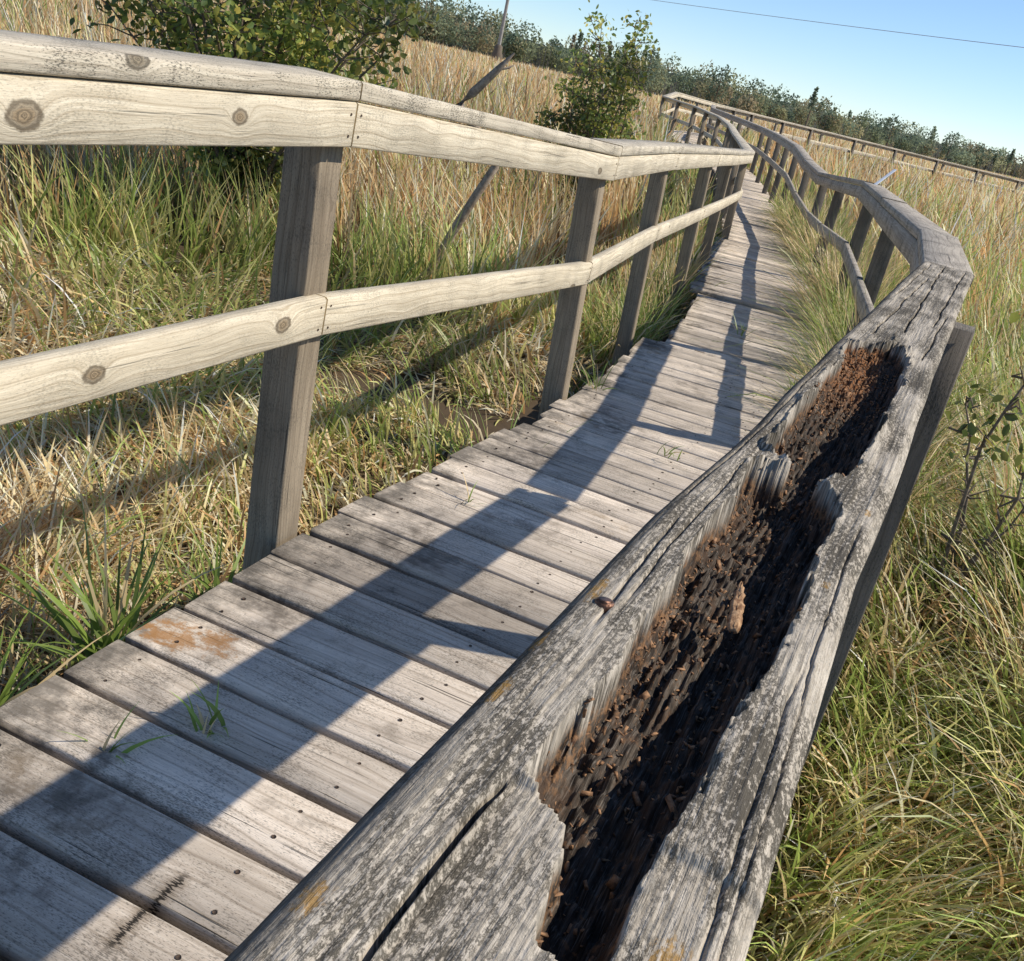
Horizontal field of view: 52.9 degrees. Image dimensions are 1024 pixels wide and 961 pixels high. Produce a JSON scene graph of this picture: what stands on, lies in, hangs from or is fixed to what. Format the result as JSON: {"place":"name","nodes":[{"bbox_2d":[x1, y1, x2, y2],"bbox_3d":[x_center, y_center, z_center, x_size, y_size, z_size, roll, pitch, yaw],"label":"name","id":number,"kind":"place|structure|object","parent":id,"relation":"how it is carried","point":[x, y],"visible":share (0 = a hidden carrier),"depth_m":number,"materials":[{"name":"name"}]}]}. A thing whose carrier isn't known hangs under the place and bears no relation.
{"place":"outdoors","nodes":[
{"label":"outdoors","id":0,"kind":"place"},
{"bbox_2d":[0,4,1023,960],"bbox_3d":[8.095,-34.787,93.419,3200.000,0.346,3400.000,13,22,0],"label":"ground","id":1,"kind":"structure","parent":0,"point":[528,416],"depth_m":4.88,"materials":[{"name":"plant"}]},
{"bbox_2d":[0,597,160,706],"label":"grass tuft","id":2,"kind":"object","parent":1,"relation":"on","point":[5,698],"visible":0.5,"depth_m":2.18,"materials":[{"name":"green plant"}]},
{"bbox_2d":[0,493,233,662],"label":"grass tuft","id":3,"kind":"object","parent":1,"relation":"on","point":[97,625],"visible":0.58,"depth_m":2.39,"materials":[{"name":"green plant"}]},
{"bbox_2d":[116,511,245,600],"bbox_3d":[-0.757,0.253,2.718,0.472,0.265,0.467,13,22,0],"label":"grass tuft","id":4,"kind":"object","parent":1,"relation":"on","point":[216,580],"visible":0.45,"depth_m":2.73,"materials":[{"name":"green plant"}]},
{"bbox_2d":[69,0,438,215],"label":"leafy shrub","id":5,"kind":"object","parent":1,"relation":"on","point":[307,47],"visible":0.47,"depth_m":6.82,"materials":[{"name":"green plant"}]},
{"bbox_2d":[418,53,514,280],"bbox_3d":[-0.309,-2.000,6.812,0.416,1.636,0.108,13,22,0],"label":"dead branch","id":6,"kind":"object","parent":1,"relation":"on","point":[476,89],"visible":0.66,"depth_m":6.76,"materials":[{"name":"grey wood"}]},
{"bbox_2d":[0,130,958,960],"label":"boardwalk","id":7,"kind":"structure","parent":1,"relation":"on","point":[358,658],"depth_m":2.01,"materials":[{"name":"grey wood"}]},
{"bbox_2d":[61,703,177,763],"bbox_3d":[-0.637,0.413,1.667,0.164,0.085,0.092,16,22,7],"label":"grass tuft","id":8,"kind":"object","parent":7,"relation":"on","point":[129,749],"visible":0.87,"depth_m":1.66,"materials":[{"name":"green plant"}]},
{"bbox_2d":[169,679,228,742],"bbox_3d":[-0.505,0.396,1.746,0.120,0.094,0.101,28,26,32],"label":"grass tuft","id":9,"kind":"object","parent":7,"relation":"on","point":[200,723],"visible":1,"depth_m":1.76,"materials":[{"name":"green plant"}]},
{"bbox_2d":[462,472,486,504],"bbox_3d":[-0.106,0.032,2.898,0.076,0.082,0.173,-1,26,-31],"label":"grass tuft","id":10,"kind":"object","parent":7,"relation":"on","point":[470,493],"visible":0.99,"depth_m":2.91,"materials":[{"name":"plant"}]},
{"bbox_2d":[0,29,1022,570],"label":"wooden railing","id":11,"kind":"object","parent":7,"relation":"attached to","point":[82,91],"visible":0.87,"depth_m":2.19,"materials":[{"name":"brown wood"}]},
{"bbox_2d":[576,350,620,390],"bbox_3d":[0.376,-0.489,4.517,0.228,0.181,0.312,3,24,-23],"label":"grass tuft","id":12,"kind":"object","parent":7,"relation":"on","point":[596,384],"visible":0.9,"depth_m":4.51,"materials":[{"name":"green plant"}]},
{"bbox_2d":[224,104,1023,960],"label":"wooden railing","id":13,"kind":"object","parent":7,"relation":"attached to","point":[458,838],"visible":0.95,"depth_m":0.52,"materials":[{"name":"grey wood"}]},
{"bbox_2d":[594,596,613,612],"bbox_3d":[0.052,0.070,0.585,0.012,0.005,0.012,13,22,0],"label":"rusty screw","id":14,"kind":"object","parent":13,"relation":"attached to","point":[606,604],"visible":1,"depth_m":0.58,"materials":[{"name":"brown metal"}]},
{"bbox_2d":[536,347,904,960],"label":"rotten wood crumbs","id":15,"kind":"object","parent":13,"relation":"on","point":[613,882],"visible":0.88,"depth_m":0.65,"materials":[{"name":"brown wood"}]},
{"bbox_2d":[727,581,745,633],"bbox_3d":[0.142,0.079,0.651,0.010,0.011,0.057,17,22,9],"label":"bark chip","id":16,"kind":"object","parent":13,"relation":"on","point":[735,617],"visible":1,"depth_m":0.64,"materials":[{"name":"brown wood"}]},
{"bbox_2d":[874,169,896,184],"bbox_3d":[2.717,-2.211,7.590,0.024,0.190,0.436,28,26,33],"label":"metal bar","id":17,"kind":"object","parent":13,"relation":"attached to","point":[885,176],"visible":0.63,"depth_m":7.63,"materials":[{"name":"silver metal"}]},
{"bbox_2d":[656,443,691,460],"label":"grass tuft","id":18,"kind":"object","parent":7,"relation":"on","point":[670,453],"visible":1,"depth_m":3.68,"materials":[{"name":"plant"}]},
{"bbox_2d":[729,314,761,336],"bbox_3d":[1.452,-0.999,6.578,0.214,0.138,0.247,-9,31,-44],"label":"grass tuft","id":19,"kind":"object","parent":7,"relation":"on","point":[741,334],"visible":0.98,"depth_m":6.58,"materials":[{"name":"plant"}]},
{"bbox_2d":[785,373,796,390],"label":"grass tuft","id":20,"kind":"object","parent":7,"relation":"on","point":[789,388],"visible":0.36,"depth_m":5.28,"materials":[{"name":"green plant"}]},
{"bbox_2d":[491,0,508,60],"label":"utility pole","id":21,"kind":"object","parent":1,"relation":"on","point":[497,51],"visible":0.77,"depth_m":127.35,"materials":[{"name":"grey wood"}]},
{"bbox_2d":[654,0,1023,47],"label":"overhead wire","id":22,"kind":"object","parent":21,"relation":"attached to","point":[845,25],"visible":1,"depth_m":81.48,"materials":[{"name":"metal"}]},
{"bbox_2d":[415,390,593,459],"bbox_3d":[-0.033,-0.080,3.663,0.618,0.467,0.825,27,26,31],"label":"grass tuft","id":23,"kind":"object","parent":1,"relation":"on","point":[457,448],"visible":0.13,"depth_m":3.70,"materials":[{"name":"green plant"}]},
{"bbox_2d":[0,0,1023,415],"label":"reed grass","id":24,"kind":"structure","parent":1,"relation":"on","point":[514,214],"depth_m":9.29,"materials":[{"name":"beige plant"}]},
{"bbox_2d":[571,31,583,74],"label":"pine tree","id":25,"kind":"object","parent":1,"relation":"on","point":[578,44],"visible":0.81,"depth_m":292.37,"materials":[{"name":"green plant"}]},
{"bbox_2d":[533,0,659,218],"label":"leafy shrub","id":26,"kind":"object","parent":1,"relation":"on","point":[591,121],"visible":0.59,"depth_m":11.04,"materials":[{"name":"green plant"}]},
{"bbox_2d":[522,196,742,369],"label":"edge weeds","id":27,"kind":"object","parent":1,"relation":"on","point":[656,331],"visible":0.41,"depth_m":7.49,"materials":[{"name":"green plant"}]},
{"bbox_2d":[252,0,1023,178],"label":"forest","id":28,"kind":"object","parent":1,"relation":"on","point":[451,29],"visible":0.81,"depth_m":326.96,"materials":[{"name":"green plant"}]},
{"bbox_2d":[637,41,659,91],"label":"broadleaf tree","id":29,"kind":"object","parent":1,"relation":"on","point":[656,54],"visible":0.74,"depth_m":292.52,"materials":[{"name":"green plant"}]},
{"bbox_2d":[706,64,729,103],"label":"broadleaf tree","id":30,"kind":"object","parent":1,"relation":"on","point":[719,75],"visible":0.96,"depth_m":308.10,"materials":[{"name":"green plant"}]},
{"bbox_2d":[805,86,819,125],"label":"pine tree","id":31,"kind":"object","parent":1,"relation":"on","point":[813,100],"visible":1,"depth_m":317.44,"materials":[{"name":"green plant"}]},
{"bbox_2d":[717,181,1023,577],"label":"edge weeds","id":32,"kind":"object","parent":1,"relation":"on","point":[837,322],"visible":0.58,"depth_m":6.90,"materials":[{"name":"green plant"}]},
{"bbox_2d":[880,114,901,145],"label":"broadleaf tree","id":33,"kind":"object","parent":1,"relation":"on","point":[887,129],"visible":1,"depth_m":350.45,"materials":[{"name":"green plant"}]},
{"bbox_2d":[940,131,960,160],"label":"broadleaf tree","id":34,"kind":"object","parent":1,"relation":"on","point":[943,148],"visible":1,"depth_m":369.45,"materials":[{"name":"green plant"}]},
{"bbox_2d":[926,312,1023,613],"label":"leafy weed","id":35,"kind":"object","parent":1,"relation":"on","point":[971,430],"visible":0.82,"depth_m":3.60,"materials":[{"name":"green plant"}]},
{"bbox_2d":[1004,149,1015,174],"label":"pine tree","id":36,"kind":"object","parent":1,"relation":"on","point":[1010,158],"visible":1,"depth_m":396.97,"materials":[{"name":"green plant"}]},
{"bbox_2d":[416,0,1023,163],"label":"sky","id":37,"kind":"structure","parent":0,"point":[975,90],"materials":[{"name":"blue"}]}
]}

